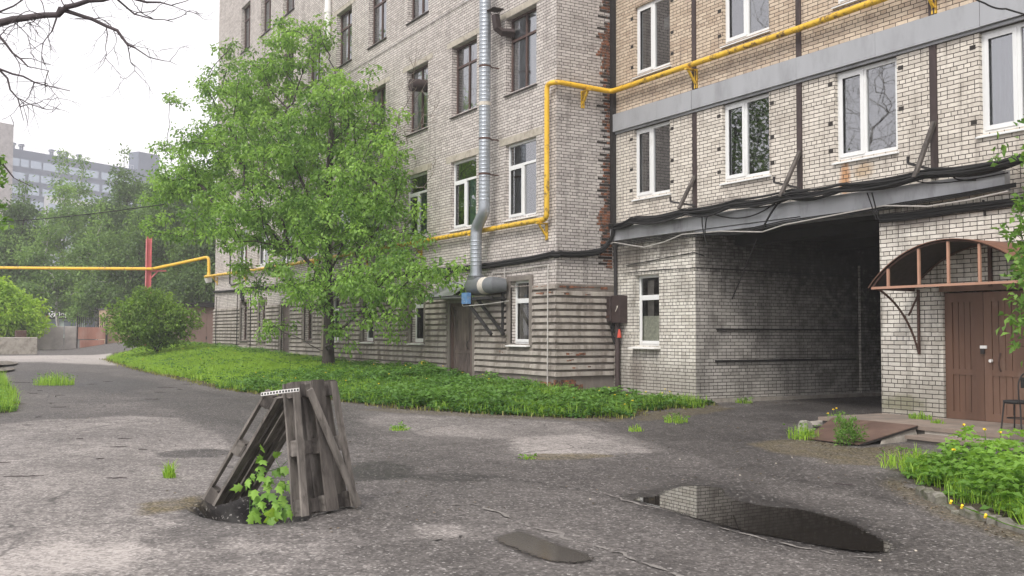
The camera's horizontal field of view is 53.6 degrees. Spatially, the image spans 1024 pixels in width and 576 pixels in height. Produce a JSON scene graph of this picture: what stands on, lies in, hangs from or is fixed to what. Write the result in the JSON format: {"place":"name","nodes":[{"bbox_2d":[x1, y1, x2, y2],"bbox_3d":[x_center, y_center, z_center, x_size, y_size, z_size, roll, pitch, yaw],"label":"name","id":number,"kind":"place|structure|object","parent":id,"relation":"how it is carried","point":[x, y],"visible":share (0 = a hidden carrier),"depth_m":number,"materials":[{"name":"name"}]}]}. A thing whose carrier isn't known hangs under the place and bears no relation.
{"place":"outdoors","nodes":[
{"label":"outdoors","id":0,"kind":"place"},
{"bbox_2d":[6,204,163,221],"bbox_3d":[-17.948,-2.859,40.177,15.728,0.398,0.493,-2,-3,39],"label":"overhead wire","id":1,"kind":"object","parent":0,"point":[88,214],"visible":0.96,"depth_m":38.87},
{"bbox_2d":[0,0,219,302],"label":"sky","id":2,"kind":"structure","parent":0,"point":[131,118],"materials":[{"name":"white"}]},
{"bbox_2d":[106,340,716,417],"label":"grass","id":3,"kind":"structure","parent":0,"point":[231,364],"depth_m":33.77,"materials":[{"name":"green plant"}]},
{"bbox_2d":[0,338,1023,575],"bbox_3d":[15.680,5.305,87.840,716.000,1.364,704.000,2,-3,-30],"label":"ground","id":4,"kind":"structure","parent":0,"point":[74,510],"depth_m":10.55,"materials":[{"name":"grey asphalt"}]},
{"bbox_2d":[0,369,24,412],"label":"grass","id":5,"kind":"structure","parent":4,"relation":"on","point":[10,392],"depth_m":22.04,"materials":[{"name":"green plant"}]},
{"bbox_2d":[0,154,29,233],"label":"tree","id":6,"kind":"object","parent":4,"relation":"on","point":[3,172],"visible":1,"depth_m":11.89,"materials":[{"name":"green plant"}]},
{"bbox_2d":[0,217,36,284],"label":"tree","id":7,"kind":"object","parent":4,"relation":"on","point":[15,275],"visible":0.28,"depth_m":89.28,"materials":[{"name":"green plant"}]},
{"bbox_2d":[0,337,37,354],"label":"retaining wall","id":8,"kind":"structure","parent":4,"relation":"on","point":[18,345],"depth_m":55.84,"materials":[{"name":"concrete"}]},
{"bbox_2d":[0,275,56,338],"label":"bush","id":9,"kind":"object","parent":4,"relation":"on","point":[19,310],"visible":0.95,"depth_m":63.49,"materials":[{"name":"green plant"}]},
{"bbox_2d":[0,175,73,306],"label":"tree","id":10,"kind":"object","parent":4,"relation":"on","point":[18,209],"visible":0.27,"depth_m":91.61,"materials":[{"name":"green plant"}]},
{"bbox_2d":[7,205,85,322],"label":"birch tree","id":11,"kind":"object","parent":4,"relation":"on","point":[36,257],"visible":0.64,"depth_m":87.13,"materials":[{"name":"green plant"}]},
{"bbox_2d":[37,326,63,349],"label":"fence panel","id":12,"kind":"object","parent":4,"relation":"on","point":[52,339],"visible":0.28,"depth_m":66.77,"materials":[{"name":"concrete"}]},
{"bbox_2d":[31,372,77,385],"bbox_3d":[-12.988,2.514,28.789,1.270,0.493,1.252,0,-3,8],"label":"weed tuft","id":13,"kind":"object","parent":4,"relation":"on","point":[52,380],"visible":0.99,"depth_m":28.66,"materials":[{"name":"green plant"}]},
{"bbox_2d":[40,148,89,325],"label":"birch tree","id":14,"kind":"object","parent":4,"relation":"on","point":[70,210],"visible":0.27,"depth_m":99.06,"materials":[{"name":"green plant"}]},
{"bbox_2d":[46,155,94,326],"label":"birch tree","id":15,"kind":"object","parent":4,"relation":"on","point":[82,191],"visible":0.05,"depth_m":103.58,"materials":[{"name":"green plant"}]},
{"bbox_2d":[64,326,76,348],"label":"fence panel","id":16,"kind":"object","parent":4,"relation":"on","point":[70,337],"visible":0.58,"depth_m":67.33,"materials":[{"name":"metal"}]},
{"bbox_2d":[47,302,94,337],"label":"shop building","id":17,"kind":"structure","parent":4,"relation":"on","point":[65,322],"depth_m":108.41,"materials":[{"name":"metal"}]},
{"bbox_2d":[52,200,129,339],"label":"birch tree","id":18,"kind":"object","parent":4,"relation":"on","point":[94,244],"visible":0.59,"depth_m":84.73,"materials":[{"name":"green plant"}]},
{"bbox_2d":[76,316,107,347],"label":"gate","id":19,"kind":"structure","parent":4,"relation":"on","point":[90,332],"depth_m":67.92,"materials":[{"name":"black metal"}]},
{"bbox_2d":[0,117,185,265],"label":"apartment block","id":20,"kind":"structure","parent":4,"relation":"on","point":[21,163],"depth_m":255.00,"materials":[{"name":"concrete"}]},
{"bbox_2d":[43,163,58,172],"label":"window","id":21,"kind":"structure","parent":20,"relation":"in","point":[46,166],"depth_m":255.74,"materials":[{"name":"grey glass"}]},
{"bbox_2d":[0,0,212,135],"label":"bare tree","id":22,"kind":"object","parent":4,"relation":"on","point":[34,16],"visible":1,"depth_m":12.04,"materials":[{"name":"brown wood"}]},
{"bbox_2d":[64,143,148,285],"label":"tree","id":23,"kind":"object","parent":4,"relation":"on","point":[125,192],"visible":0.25,"depth_m":94.63,"materials":[{"name":"green plant"}]},
{"bbox_2d":[98,308,132,343],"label":"shed","id":24,"kind":"structure","parent":4,"relation":"on","point":[101,310],"depth_m":69.08,"materials":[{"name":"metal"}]},
{"bbox_2d":[80,208,178,338],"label":"tree","id":25,"kind":"object","parent":4,"relation":"on","point":[107,294],"visible":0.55,"depth_m":83.06,"materials":[{"name":"green plant"}]},
{"bbox_2d":[101,166,173,289],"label":"tree","id":26,"kind":"object","parent":4,"relation":"on","point":[118,239],"visible":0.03,"depth_m":87.99,"materials":[{"name":"green plant"}]},
{"bbox_2d":[99,284,205,352],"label":"bush","id":27,"kind":"object","parent":4,"relation":"on","point":[142,325],"visible":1,"depth_m":47.75,"materials":[{"name":"green plant"}]},
{"bbox_2d":[145,237,165,344],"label":"pole","id":28,"kind":"object","parent":4,"relation":"on","point":[148,263],"visible":0.44,"depth_m":56.19,"materials":[{"name":"metal"}]},
{"bbox_2d":[0,256,209,277],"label":"gas pipe","id":29,"kind":"object","parent":28,"relation":"attached to","point":[118,268],"visible":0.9,"depth_m":56.61,"materials":[{"name":"yellow metal"}]},
{"bbox_2d":[119,152,203,304],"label":"tree","id":30,"kind":"object","parent":4,"relation":"on","point":[171,208],"visible":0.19,"depth_m":84.10,"materials":[{"name":"green plant"}]},
{"bbox_2d":[161,460,180,477],"bbox_3d":[-3.911,2.041,11.544,0.287,0.240,0.350,-1,-3,18],"label":"weed tuft","id":31,"kind":"object","parent":4,"relation":"on","point":[168,472],"visible":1,"depth_m":11.50,"materials":[{"name":"green plant"}]},
{"bbox_2d":[155,236,215,302],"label":"tree","id":32,"kind":"object","parent":4,"relation":"on","point":[188,293],"visible":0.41,"depth_m":78.35,"materials":[{"name":"green plant"}]},
{"bbox_2d":[159,165,215,302],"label":"tree","id":33,"kind":"object","parent":4,"relation":"on","point":[184,253],"visible":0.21,"depth_m":79.35,"materials":[{"name":"green plant"}]},
{"bbox_2d":[163,302,214,343],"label":"garage","id":34,"kind":"structure","parent":4,"relation":"on","point":[205,333],"depth_m":57.47,"materials":[{"name":"brown metal"}]},
{"bbox_2d":[184,309,206,342],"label":"door","id":35,"kind":"structure","parent":34,"relation":"in","point":[200,334],"depth_m":57.38,"materials":[{"name":"brown metal"}]},
{"bbox_2d":[207,309,213,343],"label":"door","id":36,"kind":"structure","parent":34,"relation":"in","point":[210,312],"depth_m":57.66,"materials":[{"name":"brown metal"}]},
{"bbox_2d":[202,389,285,505],"bbox_3d":[-2.465,1.526,9.887,0.769,1.115,0.813,0,-3,14],"label":"pallet","id":37,"kind":"object","parent":4,"relation":"on","point":[269,435],"visible":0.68,"depth_m":9.61,"materials":[{"name":"grey wood"}]},
{"bbox_2d":[261,388,298,395],"bbox_3d":[-2.167,0.948,9.202,0.601,0.100,0.138,-2,-3,42],"label":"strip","id":38,"kind":"object","parent":37,"relation":"attached to","point":[280,391],"visible":1,"depth_m":9.04,"materials":[{"name":"white metal"}]},
{"bbox_2d":[230,444,292,525],"bbox_3d":[-2.120,1.841,9.248,0.640,0.835,0.755,-2,-4,45],"label":"sapling","id":39,"kind":"object","parent":4,"relation":"on","point":[273,514],"visible":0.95,"depth_m":9.10,"materials":[{"name":"green plant"}]},
{"bbox_2d":[137,11,474,366],"bbox_3d":[-8.756,-4.202,35.428,6.444,13.968,21.567,2,-3,-30],"label":"linden tree","id":40,"kind":"object","parent":4,"relation":"on","point":[296,206],"visible":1,"depth_m":33.70,"materials":[{"name":"green plant"}]},
{"bbox_2d":[282,379,355,516],"bbox_3d":[-1.791,1.456,9.358,0.361,1.214,0.725,-2,-3,34],"label":"pallet","id":41,"kind":"object","parent":4,"relation":"on","point":[317,483],"visible":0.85,"depth_m":9.30,"materials":[{"name":"grey wood"}]},
{"bbox_2d":[306,388,361,507],"bbox_3d":[-1.643,1.481,9.366,0.548,1.123,0.060,1,-3,-27],"label":"loose plank","id":42,"kind":"object","parent":4,"relation":"on","point":[332,444],"visible":1,"depth_m":9.35,"materials":[{"name":"grey wood"}]},
{"bbox_2d":[320,41,445,358],"bbox_3d":[-4.479,-2.413,32.831,1.651,10.086,9.488,2,-3,-34],"label":"tree","id":43,"kind":"object","parent":4,"relation":"on","point":[340,258],"visible":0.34,"depth_m":31.78,"materials":[{"name":"green plant"}]},
{"bbox_2d":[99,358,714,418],"bbox_3d":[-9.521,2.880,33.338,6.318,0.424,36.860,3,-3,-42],"label":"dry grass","id":44,"kind":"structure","parent":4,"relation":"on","point":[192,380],"depth_m":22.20,"materials":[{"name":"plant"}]},
{"bbox_2d":[212,0,614,389],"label":"brick building","id":45,"kind":"structure","parent":4,"relation":"on","point":[564,40],"depth_m":28.65,"materials":[{"name":"brick"}]},
{"bbox_2d":[240,4,250,54],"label":"window","id":46,"kind":"structure","parent":45,"relation":"in","point":[248,20],"depth_m":50.08,"materials":[{"name":"brown paint"}]},
{"bbox_2d":[257,223,267,267],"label":"window","id":47,"kind":"structure","parent":45,"relation":"in","point":[264,252],"depth_m":46.41,"materials":[{"name":"white plastic"}]},
{"bbox_2d":[259,0,270,37],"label":"window","id":48,"kind":"structure","parent":45,"relation":"in","point":[268,2],"depth_m":47.24,"materials":[{"name":"brown paint"}]},
{"bbox_2d":[283,304,288,352],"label":"door","id":49,"kind":"structure","parent":45,"relation":"in","point":[285,309],"depth_m":43.24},
{"bbox_2d":[308,35,320,86],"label":"window","id":50,"kind":"structure","parent":45,"relation":"in","point":[314,76],"depth_m":41.35,"materials":[{"name":"brown paint"}]},
{"bbox_2d":[324,0,331,41],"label":"downpipe","id":51,"kind":"object","parent":45,"relation":"attached to","point":[328,8],"visible":0.76,"depth_m":39.04,"materials":[{"name":"white metal"}]},
{"bbox_2d":[336,8,351,68],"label":"window","id":52,"kind":"structure","parent":45,"relation":"in","point":[346,30],"depth_m":38.34,"materials":[{"name":"brown paint"}]},
{"bbox_2d":[366,0,386,49],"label":"window","id":53,"kind":"structure","parent":45,"relation":"in","point":[381,4],"depth_m":35.53,"materials":[{"name":"brown paint"}]},
{"bbox_2d":[372,86,385,146],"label":"window","id":54,"kind":"structure","parent":45,"relation":"in","point":[379,97],"depth_m":35.34,"materials":[{"name":"brown paint"}]},
{"bbox_2d":[213,224,614,301],"bbox_3d":[-6.601,-0.377,39.370,1.754,1.289,33.475,2,-3,-30],"label":"cable bundle","id":55,"kind":"object","parent":45,"relation":"attached to","point":[555,254],"visible":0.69,"depth_m":25.54,"materials":[{"name":"black rubber"}]},
{"bbox_2d":[406,290,424,344],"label":"window","id":56,"kind":"structure","parent":45,"relation":"in","point":[417,339],"depth_m":32.01,"materials":[{"name":"white plastic"}]},
{"bbox_2d":[404,172,427,240],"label":"window","id":57,"kind":"structure","parent":45,"relation":"in","point":[423,194],"depth_m":32.02,"materials":[{"name":"white plastic"}]},
{"bbox_2d":[406,64,427,136],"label":"window","id":58,"kind":"structure","parent":45,"relation":"in","point":[418,106],"depth_m":32.53,"materials":[{"name":"brown paint"}]},
{"bbox_2d":[405,0,428,25],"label":"window","id":59,"kind":"structure","parent":45,"relation":"in","point":[419,7],"depth_m":32.75,"materials":[{"name":"brown paint"}]},
{"bbox_2d":[408,79,427,91],"bbox_3d":[-2.939,-6.376,31.899,0.572,0.429,0.390,2,-3,-30],"label":"vent flue","id":60,"kind":"object","parent":45,"relation":"attached to","point":[419,84],"visible":0.8,"depth_m":31.76,"materials":[{"name":"brown metal"}]},
{"bbox_2d":[425,281,465,299],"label":"porch roof","id":61,"kind":"structure","parent":45,"relation":"attached to","point":[445,294],"depth_m":28.83,"materials":[{"name":"grey metal"}]},
{"bbox_2d":[449,156,475,231],"bbox_3d":[-1.344,-2.697,29.278,0.262,2.065,1.660,2,-3,-30],"label":"window","id":62,"kind":"structure","parent":45,"relation":"in","point":[472,180],"depth_m":29.28,"materials":[{"name":"white plastic"}]},
{"bbox_2d":[454,306,470,375],"bbox_3d":[-1.419,1.587,29.108,0.126,2.120,1.140,2,-3,-30],"label":"door","id":63,"kind":"structure","parent":45,"relation":"in","point":[462,315],"depth_m":29.15,"materials":[{"name":"brown metal"}]},
{"bbox_2d":[449,38,476,118],"bbox_3d":[-1.303,-6.098,29.448,0.334,2.135,1.660,2,-3,-30],"label":"window","id":64,"kind":"structure","parent":45,"relation":"in","point":[469,50],"depth_m":29.64,"materials":[{"name":"brown paint"}]},
{"bbox_2d":[462,0,507,334],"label":"ventilation duct","id":65,"kind":"object","parent":45,"relation":"attached to","point":[477,282],"visible":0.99,"depth_m":27.23,"materials":[{"name":"metal"}]},
{"bbox_2d":[487,7,514,36],"bbox_3d":[-0.304,-7.118,27.269,0.724,0.745,0.440,1,-3,-14],"label":"vent flue","id":66,"kind":"object","parent":45,"relation":"attached to","point":[500,30],"visible":1,"depth_m":27.17,"materials":[{"name":"brown metal"}]},
{"bbox_2d":[505,280,529,346],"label":"window","id":67,"kind":"structure","parent":45,"relation":"in","point":[522,300],"depth_m":26.62,"materials":[{"name":"white plastic"}]},
{"bbox_2d":[503,138,536,221],"bbox_3d":[0.278,-2.816,26.499,0.249,2.065,1.660,2,-3,-30],"label":"window","id":68,"kind":"structure","parent":45,"relation":"in","point":[522,165],"depth_m":26.58,"materials":[{"name":"white plastic"}]},
{"bbox_2d":[503,7,536,97],"bbox_3d":[0.324,-6.217,26.672,0.332,2.135,1.660,2,-3,-30],"label":"window","id":69,"kind":"structure","parent":45,"relation":"in","point":[522,34],"depth_m":26.94,"materials":[{"name":"brown paint"}]},
{"bbox_2d":[492,264,548,385],"bbox_3d":[0.157,0.918,26.242,0.080,3.210,2.945,2,-3,-30],"label":"conduit","id":70,"kind":"object","parent":45,"relation":"attached to","point":[504,272],"visible":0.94,"depth_m":25.01,"materials":[{"name":"grey metal"}]},
{"bbox_2d":[204,0,936,284],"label":"gas pipe","id":71,"kind":"object","parent":45,"relation":"attached to","point":[784,33],"visible":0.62,"depth_m":24.96,"materials":[{"name":"yellow metal"}]},
{"bbox_2d":[50,359,1022,541],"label":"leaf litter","id":72,"kind":"object","parent":4,"relation":"on","point":[626,454],"visible":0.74,"depth_m":14.38,"materials":[{"name":"plant"}]},
{"bbox_2d":[496,531,593,562],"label":"puddle","id":73,"kind":"object","parent":4,"relation":"on","point":[531,545],"visible":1,"depth_m":7.72,"materials":[{"name":"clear liquid"}]},
{"bbox_2d":[451,503,682,575],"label":"asphalt seam","id":74,"kind":"object","parent":4,"relation":"on","point":[603,547],"visible":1,"depth_m":8.03,"materials":[{"name":"grey asphalt"}]},
{"bbox_2d":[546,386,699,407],"bbox_3d":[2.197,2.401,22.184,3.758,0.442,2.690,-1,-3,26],"label":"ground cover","id":75,"kind":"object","parent":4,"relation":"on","point":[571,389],"visible":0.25,"depth_m":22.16,"materials":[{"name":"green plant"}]},
{"bbox_2d":[541,383,706,408],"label":"grass","id":76,"kind":"structure","parent":4,"relation":"on","point":[693,402],"depth_m":22.06,"materials":[{"name":"green plant"}]},
{"bbox_2d":[662,412,690,423],"bbox_3d":[3.036,2.385,18.738,0.498,0.216,0.562,2,-3,-30],"label":"weed tuft","id":77,"kind":"object","parent":4,"relation":"on","point":[675,419],"visible":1,"depth_m":18.71,"materials":[{"name":"green plant"}]},
{"bbox_2d":[591,491,874,557],"bbox_3d":[1.676,2.050,8.963,0.252,0.001,3.608,2,-3,-30],"label":"asphalt seam","id":78,"kind":"object","parent":4,"relation":"on","point":[728,529],"visible":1,"depth_m":8.31,"materials":[{"name":"grey asphalt"}]},
{"bbox_2d":[635,485,892,552],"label":"puddle","id":79,"kind":"object","parent":4,"relation":"on","point":[712,504],"visible":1,"depth_m":8.97,"materials":[{"name":"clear liquid"}]},
{"bbox_2d":[783,422,822,440],"bbox_3d":[4.583,2.231,15.952,0.650,0.327,0.624,-1,-3,18],"label":"weed tuft","id":80,"kind":"object","parent":4,"relation":"on","point":[804,432],"visible":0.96,"depth_m":15.91,"materials":[{"name":"green plant"}]},
{"bbox_2d":[610,0,1023,424],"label":"brick building","id":81,"kind":"structure","parent":4,"relation":"on","point":[889,88],"depth_m":21.42,"materials":[{"name":"brick"}]},
{"bbox_2d":[610,0,615,222],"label":"corner trim","id":82,"kind":"structure","parent":81,"relation":"attached to","point":[612,111],"depth_m":25.77,"materials":[{"name":"black metal"}]},
{"bbox_2d":[606,241,626,390],"bbox_3d":[2.605,0.565,25.345,0.287,4.250,0.570,2,-3,-30],"label":"electrical cabinet","id":83,"kind":"object","parent":81,"relation":"attached to","point":[616,310],"visible":0.98,"depth_m":25.27,"materials":[{"name":"metal"}]},
{"bbox_2d":[628,275,660,348],"bbox_3d":[3.330,0.579,24.540,0.550,1.785,1.030,2,-3,-30],"label":"window","id":84,"kind":"structure","parent":81,"relation":"in","point":[649,325],"depth_m":24.77,"materials":[{"name":"white plastic"}]},
{"bbox_2d":[631,121,670,201],"bbox_3d":[3.419,-3.066,24.526,0.224,1.805,1.485,2,-3,-30],"label":"window","id":85,"kind":"structure","parent":81,"relation":"in","point":[641,133],"depth_m":24.83,"materials":[{"name":"white plastic"}]},
{"bbox_2d":[632,0,670,79],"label":"window","id":86,"kind":"structure","parent":81,"relation":"in","point":[641,11],"depth_m":24.89,"materials":[{"name":"white plastic"}]},
{"bbox_2d":[719,93,770,185],"bbox_3d":[5.033,-3.185,21.742,0.195,1.805,1.525,2,-3,-30],"label":"window","id":87,"kind":"structure","parent":81,"relation":"in","point":[745,173],"depth_m":21.85,"materials":[{"name":"white plastic"}]},
{"bbox_2d":[720,0,770,48],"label":"window","id":88,"kind":"structure","parent":81,"relation":"in","point":[747,3],"depth_m":21.90,"materials":[{"name":"white plastic"}]},
{"bbox_2d":[624,268,872,277],"bbox_3d":[7.283,-0.272,26.354,8.840,0.124,2.698,2,-3,-30],"label":"wall cable","id":89,"kind":"object","parent":81,"relation":"attached to","point":[742,270],"depth_m":24.24,"materials":[{"name":"black rubber"}]},
{"bbox_2d":[608,155,1023,247],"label":"cable bundle","id":90,"kind":"object","parent":81,"relation":"attached to","point":[970,170],"visible":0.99,"depth_m":19.21,"materials":[{"name":"black rubber"}]},
{"bbox_2d":[832,57,898,164],"bbox_3d":[6.640,-3.303,19.001,0.195,1.805,1.525,2,-3,-30],"label":"window","id":91,"kind":"structure","parent":81,"relation":"in","point":[863,71],"depth_m":19.09,"materials":[{"name":"white plastic"}]},
{"bbox_2d":[868,238,1023,353],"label":"door canopy","id":92,"kind":"object","parent":81,"relation":"attached to","point":[909,269],"visible":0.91,"depth_m":17.01,"materials":[{"name":"metal"}]},
{"bbox_2d":[879,197,1023,221],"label":"cable bundle","id":93,"kind":"object","parent":81,"relation":"attached to","point":[983,206],"visible":0.98,"depth_m":17.28,"materials":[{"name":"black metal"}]},
{"bbox_2d":[944,292,986,420],"bbox_3d":[7.664,1.146,17.081,0.112,2.140,0.790,2,-3,-30],"label":"door","id":94,"kind":"structure","parent":81,"relation":"in","point":[965,348],"depth_m":17.10,"materials":[{"name":"brown wood"}]},
{"bbox_2d":[975,22,1023,138],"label":"window","id":95,"kind":"structure","parent":81,"relation":"in","point":[1002,48],"depth_m":16.70,"materials":[{"name":"white plastic"}]},
{"bbox_2d":[983,290,1023,424],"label":"door","id":96,"kind":"structure","parent":81,"relation":"in","point":[1003,370],"depth_m":16.53,"materials":[{"name":"brown wood"}]},
{"bbox_2d":[832,411,868,445],"bbox_3d":[4.991,2.118,15.052,0.569,0.586,0.562,1,-3,-16],"label":"weed","id":97,"kind":"object","parent":4,"relation":"on","point":[848,428],"visible":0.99,"depth_m":14.98,"materials":[{"name":"green plant"}]},
{"bbox_2d":[806,417,917,445],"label":"loading ramp","id":98,"kind":"structure","parent":4,"relation":"on","point":[885,432],"depth_m":15.75,"materials":[{"name":"brown metal"}]},
{"bbox_2d":[874,443,947,470],"bbox_3d":[4.981,2.057,12.539,0.900,0.349,0.897,1,-3,-9],"label":"weed tuft","id":99,"kind":"object","parent":4,"relation":"on","point":[892,461],"visible":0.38,"depth_m":12.59,"materials":[{"name":"green plant"}]},
{"bbox_2d":[915,486,946,504],"bbox_3d":[4.187,2.089,10.147,0.112,0.158,0.637,0,-3,4],"label":"kerb stone","id":100,"kind":"object","parent":4,"relation":"on","point":[932,495],"visible":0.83,"depth_m":10.04,"materials":[{"name":"concrete"}]},
{"bbox_2d":[887,448,1023,524],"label":"grass","id":101,"kind":"structure","parent":4,"relation":"on","point":[998,498],"depth_m":10.05,"materials":[{"name":"green plant"}]},
{"bbox_2d":[902,425,1023,524],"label":"ground cover","id":102,"kind":"object","parent":4,"relation":"on","point":[1006,467],"visible":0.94,"depth_m":10.73,"materials":[{"name":"green plant"}]},
{"bbox_2d":[959,506,1001,524],"bbox_3d":[4.165,2.046,9.033,0.120,0.142,0.473,1,-3,-12],"label":"kerb stone","id":103,"kind":"object","parent":4,"relation":"on","point":[967,513],"visible":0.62,"depth_m":9.02,"materials":[{"name":"concrete"}]},
{"bbox_2d":[987,118,1023,366],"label":"lilac shrub","id":104,"kind":"object","parent":4,"relation":"on","point":[1018,264],"visible":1,"depth_m":12.57,"materials":[{"name":"green plant"}]},
{"bbox_2d":[997,517,1023,534],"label":"kerb stone","id":105,"kind":"object","parent":4,"relation":"on","point":[1008,520],"visible":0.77,"depth_m":8.62,"materials":[{"name":"concrete"}]},
{"bbox_2d":[818,413,1023,454],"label":"terrace","id":106,"kind":"structure","parent":0,"point":[928,432],"depth_m":15.66,"materials":[{"name":"concrete"}]},
{"bbox_2d":[908,410,932,419],"bbox_3d":[6.928,2.144,17.206,0.293,0.161,0.496,2,-3,-30],"label":"weed tuft","id":107,"kind":"object","parent":106,"relation":"on","point":[914,416],"visible":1,"depth_m":17.18,"materials":[{"name":"green plant"}]},
{"bbox_2d":[1001,373,1023,429],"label":"chair","id":108,"kind":"object","parent":106,"relation":"on","point":[1021,382],"visible":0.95,"depth_m":15.03,"materials":[{"name":"black metal"}]},
{"bbox_2d":[976,0,1023,14],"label":"overhead wire","id":109,"kind":"object","parent":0,"point":[1000,8],"visible":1,"depth_m":12.99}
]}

